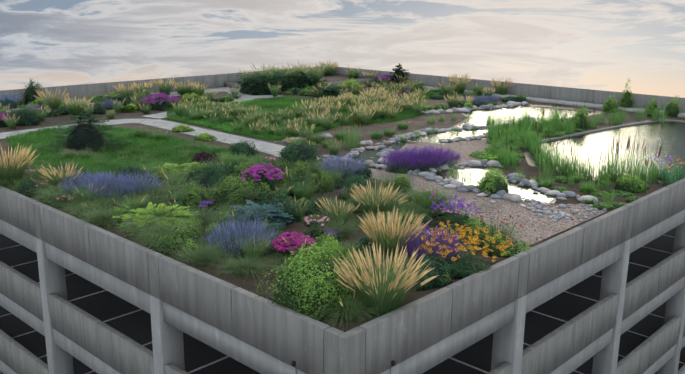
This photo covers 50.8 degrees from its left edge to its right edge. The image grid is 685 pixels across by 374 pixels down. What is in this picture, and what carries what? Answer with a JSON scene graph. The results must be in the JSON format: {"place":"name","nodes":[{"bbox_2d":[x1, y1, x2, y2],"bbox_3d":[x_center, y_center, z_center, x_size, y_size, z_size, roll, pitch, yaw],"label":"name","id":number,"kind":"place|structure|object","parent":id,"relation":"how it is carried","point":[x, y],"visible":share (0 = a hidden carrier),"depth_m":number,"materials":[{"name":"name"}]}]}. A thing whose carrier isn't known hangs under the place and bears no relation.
{"place":"outdoors","nodes":[
{"label":"outdoors","id":0,"kind":"place"},
{"bbox_2d":[6,89,441,177],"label":"lawn grass","id":1,"kind":"structure","parent":0,"point":[275,104],"depth_m":37.12,"materials":[{"name":"green plant"}]},
{"bbox_2d":[167,100,317,140],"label":"lawn ground","id":2,"kind":"structure","parent":0,"point":[238,121],"depth_m":41.87,"materials":[{"name":"green plant"}]},
{"bbox_2d":[0,84,684,331],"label":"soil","id":3,"kind":"structure","parent":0,"point":[417,123],"depth_m":32.00,"materials":[{"name":"brown soil"}]},
{"bbox_2d":[0,119,323,160],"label":"path","id":4,"kind":"structure","parent":3,"relation":"on","point":[268,148],"depth_m":39.28,"materials":[{"name":"concrete"}]},
{"bbox_2d":[143,90,253,118],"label":"concrete path","id":5,"kind":"structure","parent":3,"relation":"on","point":[161,115],"depth_m":46.95,"materials":[{"name":"concrete"}]},
{"bbox_2d":[239,95,281,98],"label":"path spur","id":6,"kind":"structure","parent":3,"relation":"on","point":[256,96],"depth_m":55.49,"materials":[{"name":"concrete"}]},
{"bbox_2d":[233,74,364,82],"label":"soil","id":7,"kind":"structure","parent":3,"relation":"on","point":[335,77],"depth_m":66.31,"materials":[{"name":"brown soil"}]},
{"bbox_2d":[0,61,615,328],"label":"ornamental grasses","id":8,"kind":"object","parent":3,"relation":"on","point":[382,293],"visible":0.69,"depth_m":26.78,"materials":[{"name":"plant"}]},
{"bbox_2d":[0,63,683,323],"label":"shrubs","id":9,"kind":"object","parent":3,"relation":"on","point":[307,280],"visible":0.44,"depth_m":26.15,"materials":[{"name":"green plant"}]},
{"bbox_2d":[0,74,684,278],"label":"flowers","id":10,"kind":"object","parent":3,"relation":"on","point":[465,261],"visible":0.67,"depth_m":23.23,"materials":[{"name":"purple plant"}]},
{"bbox_2d":[4,82,684,117],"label":"gravel strip","id":11,"kind":"object","parent":3,"relation":"on","point":[528,98],"visible":0.25,"depth_m":53.95,"materials":[{"name":"gravel"}]},
{"bbox_2d":[224,77,376,90],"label":"raised planter wall","id":12,"kind":"structure","parent":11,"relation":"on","point":[236,85],"depth_m":62.70,"materials":[{"name":"concrete"}]},
{"bbox_2d":[274,101,606,242],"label":"river stones","id":13,"kind":"object","parent":3,"relation":"on","point":[430,176],"visible":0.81,"depth_m":29.97,"materials":[{"name":"grey stone"}]},
{"bbox_2d":[397,138,514,166],"bbox_3d":[5.535,-1.755,35.465,5.634,0.001,10.444,14,19,42],"label":"gravel area","id":14,"kind":"object","parent":3,"relation":"on","point":[465,149],"depth_m":36.38,"materials":[{"name":"gravel"}]},
{"bbox_2d":[410,134,505,144],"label":"pond bank","id":15,"kind":"structure","parent":3,"relation":"on","point":[445,143],"depth_m":37.72,"materials":[{"name":"brown soil"}]},
{"bbox_2d":[323,160,605,245],"bbox_3d":[2.457,0.206,27.566,13.113,0.001,6.706,14,19,42],"label":"gravel area","id":16,"kind":"object","parent":3,"relation":"on","point":[507,208],"visible":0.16,"depth_m":25.01,"materials":[{"name":"grey gravel"}]},
{"bbox_2d":[436,166,556,203],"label":"pond bank","id":17,"kind":"structure","parent":3,"relation":"on","point":[554,200],"depth_m":31.15,"materials":[{"name":"grey stone"}]},
{"bbox_2d":[435,168,554,202],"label":"pond","id":18,"kind":"structure","parent":17,"relation":"on","point":[525,192],"depth_m":29.02,"materials":[{"name":"liquid"}]},
{"bbox_2d":[339,101,684,202],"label":"cattails","id":19,"kind":"object","parent":3,"relation":"on","point":[612,169],"visible":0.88,"depth_m":32.16,"materials":[{"name":"green plant"}]},
{"bbox_2d":[453,105,605,127],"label":"pond bank","id":20,"kind":"structure","parent":3,"relation":"on","point":[470,117],"depth_m":49.07,"materials":[{"name":"brown"}]},
{"bbox_2d":[457,106,597,129],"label":"pond","id":21,"kind":"structure","parent":20,"relation":"on","point":[479,118],"depth_m":48.17,"materials":[{"name":"liquid"}]},
{"bbox_2d":[522,118,684,182],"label":"pond bank","id":22,"kind":"structure","parent":3,"relation":"on","point":[529,159],"depth_m":33.49,"materials":[{"name":"brown soil"}]},
{"bbox_2d":[536,121,684,180],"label":"pond","id":23,"kind":"structure","parent":22,"relation":"on","point":[669,137],"depth_m":37.52,"materials":[{"name":"liquid"}]},
{"bbox_2d":[532,120,684,142],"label":"pond coping","id":24,"kind":"object","parent":3,"relation":"on","point":[593,131],"visible":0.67,"depth_m":42.06,"materials":[{"name":"concrete"}]},
{"bbox_2d":[0,0,684,97],"label":"sky","id":25,"kind":"structure","parent":0,"point":[603,45],"materials":[{"name":"grey"}]},
{"bbox_2d":[314,114,421,133],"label":"lawn","id":26,"kind":"structure","parent":0,"point":[372,122],"depth_m":43.95,"materials":[{"name":"green plant"}]},
{"bbox_2d":[352,140,408,168],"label":"pond","id":27,"kind":"structure","parent":0,"point":[365,155],"depth_m":34.69,"materials":[{"name":"liquid"}]},
{"bbox_2d":[406,129,486,143],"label":"pond water","id":28,"kind":"structure","parent":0,"point":[433,138],"depth_m":39.66,"materials":[{"name":"grey"}]},
{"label":"ground surface","id":29,"kind":"structure","parent":0,"visible":0},
{"bbox_2d":[0,209,684,373],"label":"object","id":30,"kind":"structure","parent":29,"relation":"on","point":[504,325],"depth_m":23.31,"materials":[{"name":"concrete"}]},
{"bbox_2d":[0,66,684,111],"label":"back wall panels","id":31,"kind":"object","parent":30,"relation":"on","point":[530,90],"visible":0.21,"depth_m":54.91,"materials":[{"name":"concrete"}]},
{"bbox_2d":[0,178,684,373],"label":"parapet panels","id":32,"kind":"object","parent":30,"relation":"attached to","point":[309,345],"visible":1,"depth_m":21.25,"materials":[{"name":"concrete"}]},
{"bbox_2d":[291,360,395,366],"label":"drain outlets","id":33,"kind":"object","parent":32,"relation":"attached to","point":[293,363],"visible":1,"depth_m":16.18,"materials":[{"name":"black metal"}]},
{"bbox_2d":[0,227,684,373],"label":"deck slabs","id":34,"kind":"structure","parent":29,"relation":"on","point":[136,326],"depth_m":27.67,"materials":[{"name":"grey concrete"}]},
{"bbox_2d":[0,235,684,373],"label":"stall lines","id":35,"kind":"object","parent":34,"relation":"on","point":[228,356],"visible":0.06,"depth_m":27.77,"materials":[{"name":"grey paint"}]}
]}

